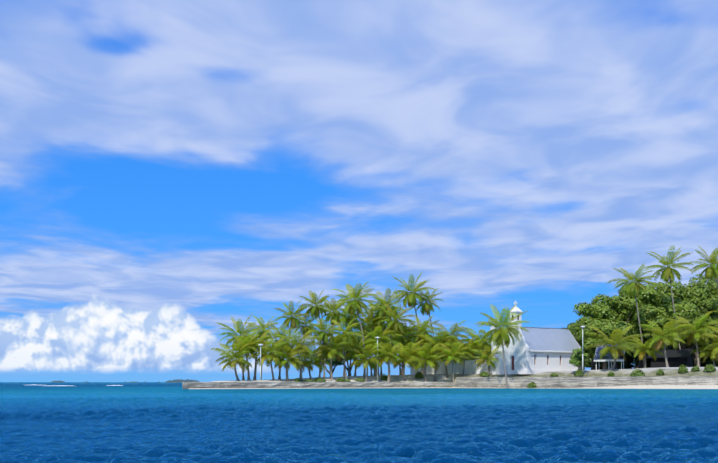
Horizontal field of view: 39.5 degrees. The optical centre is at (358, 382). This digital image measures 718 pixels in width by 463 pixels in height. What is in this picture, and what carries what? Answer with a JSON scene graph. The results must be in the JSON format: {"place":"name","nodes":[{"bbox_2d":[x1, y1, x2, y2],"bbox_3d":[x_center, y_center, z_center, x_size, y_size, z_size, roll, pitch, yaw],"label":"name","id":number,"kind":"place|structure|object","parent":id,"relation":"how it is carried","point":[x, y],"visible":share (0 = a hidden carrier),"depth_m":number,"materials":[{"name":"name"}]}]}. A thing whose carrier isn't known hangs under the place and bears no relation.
{"place":"outdoors","nodes":[
{"label":"outdoors","id":0,"kind":"place"},
{"bbox_2d":[182,382,456,388],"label":"seawall","id":1,"kind":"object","parent":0,"point":[186,385],"depth_m":208.51,"materials":[{"name":"stone"}]},
{"bbox_2d":[258,344,262,381],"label":"street lamp","id":2,"kind":"object","parent":1,"relation":"on","point":[260,345],"visible":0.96,"depth_m":205.09,"materials":[{"name":"metal"}]},
{"bbox_2d":[375,337,379,381],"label":"street lamp","id":3,"kind":"object","parent":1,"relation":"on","point":[377,358],"visible":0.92,"depth_m":224.07,"materials":[{"name":"metal"}]},
{"bbox_2d":[0,382,717,462],"bbox_3d":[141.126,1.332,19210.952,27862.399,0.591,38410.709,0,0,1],"label":"sea","id":4,"kind":"structure","parent":0,"point":[102,422],"depth_m":29.68,"materials":[{"name":"blue liquid"}]},
{"bbox_2d":[164,379,199,382],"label":"distant island","id":5,"kind":"structure","parent":4,"relation":"on","point":[177,381],"depth_m":3399.30,"materials":[{"name":"teal"}]},
{"bbox_2d":[0,0,717,381],"label":"sky","id":6,"kind":"structure","parent":0,"point":[171,170],"materials":[{"name":"blue"}]},
{"bbox_2d":[189,367,717,388],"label":"island terrain","id":7,"kind":"structure","parent":0,"point":[668,371],"depth_m":210.65,"materials":[{"name":"beige sand"}]},
{"bbox_2d":[211,343,257,380],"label":"palm","id":8,"kind":"object","parent":7,"relation":"on","point":[239,360],"visible":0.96,"depth_m":206.70,"materials":[{"name":"green plant"}]},
{"bbox_2d":[216,314,262,379],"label":"palm","id":9,"kind":"object","parent":7,"relation":"on","point":[239,323],"visible":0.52,"depth_m":213.70,"materials":[{"name":"green plant"}]},
{"bbox_2d":[226,335,263,379],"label":"palm","id":10,"kind":"object","parent":7,"relation":"on","point":[249,346],"visible":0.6,"depth_m":209.75,"materials":[{"name":"green plant"}]},
{"bbox_2d":[237,329,275,379],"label":"palm","id":11,"kind":"object","parent":7,"relation":"on","point":[253,332],"visible":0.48,"depth_m":212.73,"materials":[{"name":"green plant"}]},
{"bbox_2d":[245,315,280,379],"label":"palm","id":12,"kind":"object","parent":7,"relation":"on","point":[268,325],"visible":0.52,"depth_m":221.85,"materials":[{"name":"green plant"}]},
{"bbox_2d":[245,336,290,380],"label":"palm","id":13,"kind":"object","parent":7,"relation":"on","point":[273,349],"visible":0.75,"depth_m":210.07,"materials":[{"name":"green plant"}]},
{"bbox_2d":[261,321,297,378],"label":"palm","id":14,"kind":"object","parent":7,"relation":"on","point":[278,333],"visible":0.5,"depth_m":218.31,"materials":[{"name":"green plant"}]},
{"bbox_2d":[267,344,308,381],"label":"palm","id":15,"kind":"object","parent":7,"relation":"on","point":[294,361],"visible":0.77,"depth_m":211.09,"materials":[{"name":"green plant"}]},
{"bbox_2d":[274,301,309,378],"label":"palm","id":16,"kind":"object","parent":7,"relation":"on","point":[294,322],"visible":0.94,"depth_m":224.31,"materials":[{"name":"green plant"}]},
{"bbox_2d":[273,328,323,381],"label":"palm","id":17,"kind":"object","parent":7,"relation":"on","point":[293,343],"visible":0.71,"depth_m":213.19,"materials":[{"name":"green plant"}]},
{"bbox_2d":[295,312,317,377],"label":"palm","id":18,"kind":"object","parent":7,"relation":"on","point":[303,329],"visible":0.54,"depth_m":229.24,"materials":[{"name":"green plant"}]},
{"bbox_2d":[302,379,315,381],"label":"shrub","id":19,"kind":"object","parent":7,"relation":"on","point":[308,380],"visible":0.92,"depth_m":213.35,"materials":[{"name":"green plant"}]},
{"bbox_2d":[295,344,334,378],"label":"palm","id":20,"kind":"object","parent":7,"relation":"on","point":[310,363],"visible":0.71,"depth_m":219.64,"materials":[{"name":"green plant"}]},
{"bbox_2d":[298,291,336,376],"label":"palm","id":21,"kind":"object","parent":7,"relation":"on","point":[316,310],"visible":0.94,"depth_m":227.24,"materials":[{"name":"green plant"}]},
{"bbox_2d":[314,378,325,381],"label":"shrub","id":22,"kind":"object","parent":7,"relation":"on","point":[320,380],"visible":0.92,"depth_m":215.43,"materials":[{"name":"green plant"}]},
{"bbox_2d":[306,313,343,378],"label":"palm","id":23,"kind":"object","parent":7,"relation":"on","point":[322,335],"visible":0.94,"depth_m":217.49,"materials":[{"name":"green plant"}]},
{"bbox_2d":[309,334,352,379],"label":"palm","id":24,"kind":"object","parent":7,"relation":"on","point":[333,352],"visible":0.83,"depth_m":219.01,"materials":[{"name":"green plant"}]},
{"bbox_2d":[322,338,348,374],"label":"tree","id":25,"kind":"object","parent":7,"relation":"on","point":[335,362],"visible":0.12,"depth_m":255.66,"materials":[{"name":"green plant"}]},
{"bbox_2d":[321,298,355,376],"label":"palm","id":26,"kind":"object","parent":7,"relation":"on","point":[336,316],"visible":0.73,"depth_m":232.02,"materials":[{"name":"green plant"}]},
{"bbox_2d":[335,378,345,381],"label":"shrub","id":27,"kind":"object","parent":7,"relation":"on","point":[340,380],"visible":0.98,"depth_m":217.31,"materials":[{"name":"green plant"}]},
{"bbox_2d":[325,317,366,378],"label":"palm","id":28,"kind":"object","parent":7,"relation":"on","point":[347,337],"visible":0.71,"depth_m":220.80,"materials":[{"name":"green plant"}]},
{"bbox_2d":[335,305,367,376],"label":"palm","id":29,"kind":"object","parent":7,"relation":"on","point":[349,320],"visible":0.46,"depth_m":237.12,"materials":[{"name":"green plant"}]},
{"bbox_2d":[345,330,364,375],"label":"tree","id":30,"kind":"object","parent":7,"relation":"on","point":[349,369],"visible":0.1,"depth_m":260.88,"materials":[{"name":"green plant"}]},
{"bbox_2d":[334,282,376,377],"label":"palm","id":31,"kind":"object","parent":7,"relation":"on","point":[352,305],"visible":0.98,"depth_m":226.11,"materials":[{"name":"green plant"}]},
{"bbox_2d":[336,335,379,375],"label":"palm","id":32,"kind":"object","parent":7,"relation":"on","point":[349,353],"visible":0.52,"depth_m":225.86,"materials":[{"name":"green plant"}]},
{"bbox_2d":[344,342,387,381],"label":"palm","id":33,"kind":"object","parent":7,"relation":"on","point":[366,362],"visible":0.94,"depth_m":222.78,"materials":[{"name":"green plant"}]},
{"bbox_2d":[349,309,385,375],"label":"palm","id":34,"kind":"object","parent":7,"relation":"on","point":[368,322],"visible":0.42,"depth_m":235.06,"materials":[{"name":"green plant"}]},
{"bbox_2d":[354,322,391,375],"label":"tree","id":35,"kind":"object","parent":7,"relation":"on","point":[375,340],"visible":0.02,"depth_m":265.39,"materials":[{"name":"green plant"}]},
{"bbox_2d":[360,301,392,375],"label":"palm","id":36,"kind":"object","parent":7,"relation":"on","point":[374,314],"visible":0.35,"depth_m":238.88,"materials":[{"name":"green plant"}]},
{"bbox_2d":[355,324,403,375],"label":"palm","id":37,"kind":"object","parent":7,"relation":"on","point":[372,334],"visible":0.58,"depth_m":228.60,"materials":[{"name":"green plant"}]},
{"bbox_2d":[380,374,387,379],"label":"shrub","id":38,"kind":"object","parent":7,"relation":"on","point":[384,377],"visible":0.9,"depth_m":227.14,"materials":[{"name":"green plant"}]},
{"bbox_2d":[367,288,406,374],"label":"palm","id":39,"kind":"object","parent":7,"relation":"on","point":[388,301],"visible":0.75,"depth_m":235.62,"materials":[{"name":"green plant"}]},
{"bbox_2d":[368,342,407,381],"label":"palm","id":40,"kind":"object","parent":7,"relation":"on","point":[390,355],"visible":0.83,"depth_m":224.32,"materials":[{"name":"green plant"}]},
{"bbox_2d":[374,302,416,343],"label":"palm","id":41,"kind":"object","parent":7,"relation":"on","point":[396,324],"visible":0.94,"depth_m":230.88,"materials":[{"name":"green plant"}]},
{"bbox_2d":[380,325,420,374],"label":"tree","id":42,"kind":"object","parent":7,"relation":"on","point":[402,364],"visible":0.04,"depth_m":264.45,"materials":[{"name":"green plant"}]},
{"bbox_2d":[385,320,420,374],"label":"palm","id":43,"kind":"object","parent":7,"relation":"on","point":[403,340],"visible":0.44,"depth_m":236.81,"materials":[{"name":"green plant"}]},
{"bbox_2d":[384,340,428,380],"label":"palm","id":44,"kind":"object","parent":7,"relation":"on","point":[405,355],"visible":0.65,"depth_m":227.69,"materials":[{"name":"green plant"}]},
{"bbox_2d":[393,271,432,372],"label":"palm","id":45,"kind":"object","parent":7,"relation":"on","point":[411,297],"visible":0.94,"depth_m":238.50,"materials":[{"name":"green plant"}]},
{"bbox_2d":[415,371,423,377],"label":"shrub","id":46,"kind":"object","parent":7,"relation":"on","point":[418,374],"visible":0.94,"depth_m":230.91,"materials":[{"name":"green plant"}]},
{"bbox_2d":[401,315,441,373],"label":"palm","id":47,"kind":"object","parent":7,"relation":"on","point":[422,327],"visible":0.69,"depth_m":234.62,"materials":[{"name":"green plant"}]},
{"bbox_2d":[409,329,436,356],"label":"tree","id":48,"kind":"object","parent":7,"relation":"on","point":[418,340],"visible":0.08,"depth_m":260.36,"materials":[{"name":"green plant"}]},
{"bbox_2d":[403,342,444,381],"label":"palm","id":49,"kind":"object","parent":7,"relation":"on","point":[429,358],"visible":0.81,"depth_m":226.19,"materials":[{"name":"green plant"}]},
{"bbox_2d":[408,289,443,336],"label":"palm","id":50,"kind":"object","parent":7,"relation":"on","point":[427,308],"visible":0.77,"depth_m":239.62,"materials":[{"name":"green plant"}]},
{"bbox_2d":[416,332,454,380],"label":"palm","id":51,"kind":"object","parent":7,"relation":"on","point":[431,341],"visible":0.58,"depth_m":229.42,"materials":[{"name":"green plant"}]},
{"bbox_2d":[426,320,466,377],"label":"palm","id":52,"kind":"object","parent":7,"relation":"on","point":[455,331],"visible":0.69,"depth_m":230.42,"materials":[{"name":"green plant"}]},
{"bbox_2d":[434,342,470,381],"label":"palm","id":53,"kind":"object","parent":7,"relation":"on","point":[454,357],"visible":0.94,"depth_m":224.67,"materials":[{"name":"green plant"}]},
{"bbox_2d":[410,359,500,374],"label":"white boundary wall","id":54,"kind":"structure","parent":7,"relation":"on","point":[470,366],"depth_m":231.81,"materials":[{"name":"paint"}]},
{"bbox_2d":[445,335,487,375],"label":"palm","id":55,"kind":"object","parent":7,"relation":"on","point":[476,340],"visible":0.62,"depth_m":228.42,"materials":[{"name":"green plant"}]},
{"bbox_2d":[461,327,492,359],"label":"palm","id":56,"kind":"object","parent":7,"relation":"on","point":[484,344],"visible":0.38,"depth_m":230.92,"materials":[{"name":"green plant"}]},
{"bbox_2d":[463,340,490,359],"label":"tree","id":57,"kind":"object","parent":7,"relation":"on","point":[475,355],"visible":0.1,"depth_m":250.89,"materials":[{"name":"green plant"}]},
{"bbox_2d":[479,371,489,376],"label":"shrub","id":58,"kind":"object","parent":7,"relation":"on","point":[484,374],"visible":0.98,"depth_m":222.56,"materials":[{"name":"green plant"}]},
{"bbox_2d":[467,346,504,372],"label":"palm","id":59,"kind":"object","parent":7,"relation":"on","point":[482,357],"visible":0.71,"depth_m":226.44,"materials":[{"name":"green plant"}]},
{"bbox_2d":[475,303,529,387],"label":"palm","id":60,"kind":"object","parent":7,"relation":"on","point":[499,335],"visible":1,"depth_m":213.19,"materials":[{"name":"green plant"}]},
{"bbox_2d":[527,382,536,387],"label":"shrub","id":61,"kind":"object","parent":7,"relation":"on","point":[531,385],"visible":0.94,"depth_m":212.46,"materials":[{"name":"green plant"}]},
{"bbox_2d":[486,301,579,373],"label":"church","id":62,"kind":"structure","parent":7,"relation":"on","point":[521,353],"depth_m":222.29,"materials":[{"name":"white paint"}]},
{"bbox_2d":[488,327,580,358],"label":"church roof","id":63,"kind":"structure","parent":62,"relation":"attached to","point":[538,338],"depth_m":226.26,"materials":[{"name":"grey metal"}]},
{"bbox_2d":[512,355,560,369],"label":"windows","id":64,"kind":"structure","parent":62,"relation":"attached to","point":[534,361],"depth_m":222.57,"materials":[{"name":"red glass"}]},
{"bbox_2d":[530,331,578,352],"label":"church fascia","id":65,"kind":"structure","parent":62,"relation":"attached to","point":[551,350],"depth_m":222.78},
{"bbox_2d":[569,348,587,370],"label":"small tree","id":66,"kind":"object","parent":7,"relation":"on","point":[575,359],"visible":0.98,"depth_m":212.54,"materials":[{"name":"green plant"}]},
{"bbox_2d":[573,369,583,376],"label":"shrub","id":67,"kind":"object","parent":7,"relation":"on","point":[578,373],"visible":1,"depth_m":210.22,"materials":[{"name":"green plant"}]},
{"bbox_2d":[580,326,584,370],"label":"street lamp","id":68,"kind":"object","parent":7,"relation":"on","point":[582,346],"visible":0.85,"depth_m":210.70,"materials":[{"name":"metal"}]},
{"bbox_2d":[456,376,717,387],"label":"sea wall","id":69,"kind":"structure","parent":7,"relation":"on","point":[522,382],"depth_m":207.77,"materials":[{"name":"stone"}]},
{"bbox_2d":[567,301,622,369],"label":"tree","id":70,"kind":"object","parent":7,"relation":"on","point":[589,309],"visible":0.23,"depth_m":237.00,"materials":[{"name":"green plant"}]},
{"bbox_2d":[581,357,610,369],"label":"tree","id":71,"kind":"object","parent":7,"relation":"on","point":[587,362],"visible":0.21,"depth_m":257.03,"materials":[{"name":"green plant"}]},
{"bbox_2d":[576,320,630,369],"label":"tree","id":72,"kind":"object","parent":7,"relation":"on","point":[608,329],"visible":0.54,"depth_m":228.72,"materials":[{"name":"green plant"}]},
{"bbox_2d":[594,352,624,369],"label":"solar shed","id":73,"kind":"structure","parent":7,"relation":"on","point":[608,360],"depth_m":214.93,"materials":[{"name":"white paint"}]},
{"bbox_2d":[594,344,624,359],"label":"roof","id":74,"kind":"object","parent":73,"relation":"on","point":[609,356],"visible":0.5,"depth_m":216.40,"materials":[{"name":"grey metal"}]},
{"bbox_2d":[607,371,614,376],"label":"shrub","id":75,"kind":"object","parent":7,"relation":"on","point":[611,374],"visible":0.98,"depth_m":205.37,"materials":[{"name":"green plant"}]},
{"bbox_2d":[580,294,642,368],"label":"tree","id":76,"kind":"object","parent":7,"relation":"on","point":[620,307],"visible":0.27,"depth_m":241.10,"materials":[{"name":"green plant"}]},
{"bbox_2d":[583,325,643,369],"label":"palm","id":77,"kind":"object","parent":7,"relation":"on","point":[615,340],"visible":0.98,"depth_m":211.70,"materials":[{"name":"green plant"}]},
{"bbox_2d":[610,341,638,368],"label":"tree","id":78,"kind":"object","parent":7,"relation":"on","point":[629,361],"visible":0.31,"depth_m":258.68,"materials":[{"name":"green plant"}]},
{"bbox_2d":[607,263,656,367],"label":"palm","id":79,"kind":"object","parent":7,"relation":"on","point":[632,287],"visible":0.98,"depth_m":223.88,"materials":[{"name":"green plant"}]},
{"bbox_2d":[630,369,644,376],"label":"shrub","id":80,"kind":"object","parent":7,"relation":"on","point":[636,373],"visible":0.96,"depth_m":201.90,"materials":[{"name":"green plant"}]},
{"bbox_2d":[618,282,663,367],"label":"tree","id":81,"kind":"object","parent":7,"relation":"on","point":[647,296],"visible":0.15,"depth_m":243.62,"materials":[{"name":"green plant"}]},
{"bbox_2d":[625,337,666,367],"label":"palm","id":82,"kind":"object","parent":7,"relation":"on","point":[644,351],"visible":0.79,"depth_m":221.56,"materials":[{"name":"green plant"}]},
{"bbox_2d":[630,304,675,348],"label":"tree","id":83,"kind":"object","parent":7,"relation":"on","point":[649,312],"visible":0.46,"depth_m":233.91,"materials":[{"name":"green plant"}]},
{"bbox_2d":[633,343,677,367],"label":"tree","id":84,"kind":"object","parent":7,"relation":"on","point":[648,362],"visible":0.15,"depth_m":263.30,"materials":[{"name":"plant"}]},
{"bbox_2d":[656,369,663,374],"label":"shrub","id":85,"kind":"object","parent":7,"relation":"on","point":[660,372],"visible":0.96,"depth_m":202.02,"materials":[{"name":"green plant"}]},
{"bbox_2d":[638,318,690,366],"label":"palm","id":86,"kind":"object","parent":7,"relation":"on","point":[671,339],"visible":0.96,"depth_m":217.14,"materials":[{"name":"green plant"}]},
{"bbox_2d":[641,245,693,349],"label":"palm","id":87,"kind":"object","parent":7,"relation":"on","point":[668,273],"visible":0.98,"depth_m":230.27,"materials":[{"name":"green plant"}]},
{"bbox_2d":[647,349,695,357],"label":"stone house roof","id":88,"kind":"structure","parent":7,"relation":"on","point":[680,353],"depth_m":228.61,"materials":[{"name":"metal"}]},
{"bbox_2d":[651,357,692,367],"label":"building","id":89,"kind":"structure","parent":7,"relation":"on","point":[673,362],"depth_m":228.31,"materials":[{"name":"black"}]},
{"bbox_2d":[645,281,701,349],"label":"tree","id":90,"kind":"object","parent":7,"relation":"on","point":[666,291],"visible":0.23,"depth_m":244.52,"materials":[{"name":"green plant"}]},
{"bbox_2d":[678,365,687,372],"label":"shrub","id":91,"kind":"object","parent":7,"relation":"on","point":[681,369],"visible":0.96,"depth_m":200.87,"materials":[{"name":"green plant"}]},
{"bbox_2d":[655,296,714,349],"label":"tree","id":92,"kind":"object","parent":7,"relation":"on","point":[687,310],"visible":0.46,"depth_m":231.22,"materials":[{"name":"green plant"}]},
{"bbox_2d":[669,343,701,366],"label":"tree","id":93,"kind":"object","parent":7,"relation":"on","point":[689,346],"visible":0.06,"depth_m":260.09,"materials":[{"name":"green plant"}]},
{"bbox_2d":[668,274,717,366],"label":"tree","id":94,"kind":"object","parent":7,"relation":"on","point":[700,291],"visible":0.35,"depth_m":243.25,"materials":[{"name":"green plant"}]},
{"bbox_2d":[669,311,717,366],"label":"palm","id":95,"kind":"object","parent":7,"relation":"on","point":[693,332],"visible":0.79,"depth_m":219.24,"materials":[{"name":"green plant"}]},
{"bbox_2d":[691,366,699,370],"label":"shrub","id":96,"kind":"object","parent":7,"relation":"on","point":[695,368],"visible":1,"depth_m":200.90,"materials":[{"name":"green plant"}]},
{"bbox_2d":[686,246,717,285],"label":"palm","id":97,"kind":"object","parent":7,"relation":"on","point":[711,271],"visible":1,"depth_m":226.33,"materials":[{"name":"green plant"}]},
{"bbox_2d":[690,338,717,366],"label":"palm","id":98,"kind":"object","parent":7,"relation":"on","point":[707,354],"visible":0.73,"depth_m":219.52,"materials":[{"name":"green plant"}]},
{"bbox_2d":[699,281,717,314],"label":"tree","id":99,"kind":"object","parent":7,"relation":"on","point":[715,290],"visible":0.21,"depth_m":243.26,"materials":[{"name":"green plant"}]},
{"bbox_2d":[699,340,717,366],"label":"tree","id":100,"kind":"object","parent":7,"relation":"on","point":[707,361],"visible":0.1,"depth_m":258.42,"materials":[{"name":"green plant"}]},
{"bbox_2d":[703,364,716,371],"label":"shrub","id":101,"kind":"object","parent":7,"relation":"on","point":[709,368],"visible":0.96,"depth_m":198.68,"materials":[{"name":"green plant"}]},
{"bbox_2d":[703,326,717,359],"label":"palm","id":102,"kind":"object","parent":7,"relation":"on","point":[714,346],"visible":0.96,"depth_m":214.32,"materials":[{"name":"green plant"}]},
{"bbox_2d":[709,301,717,342],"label":"tree","id":103,"kind":"object","parent":7,"relation":"on","point":[715,316],"visible":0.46,"depth_m":232.41,"materials":[{"name":"green plant"}]}
]}

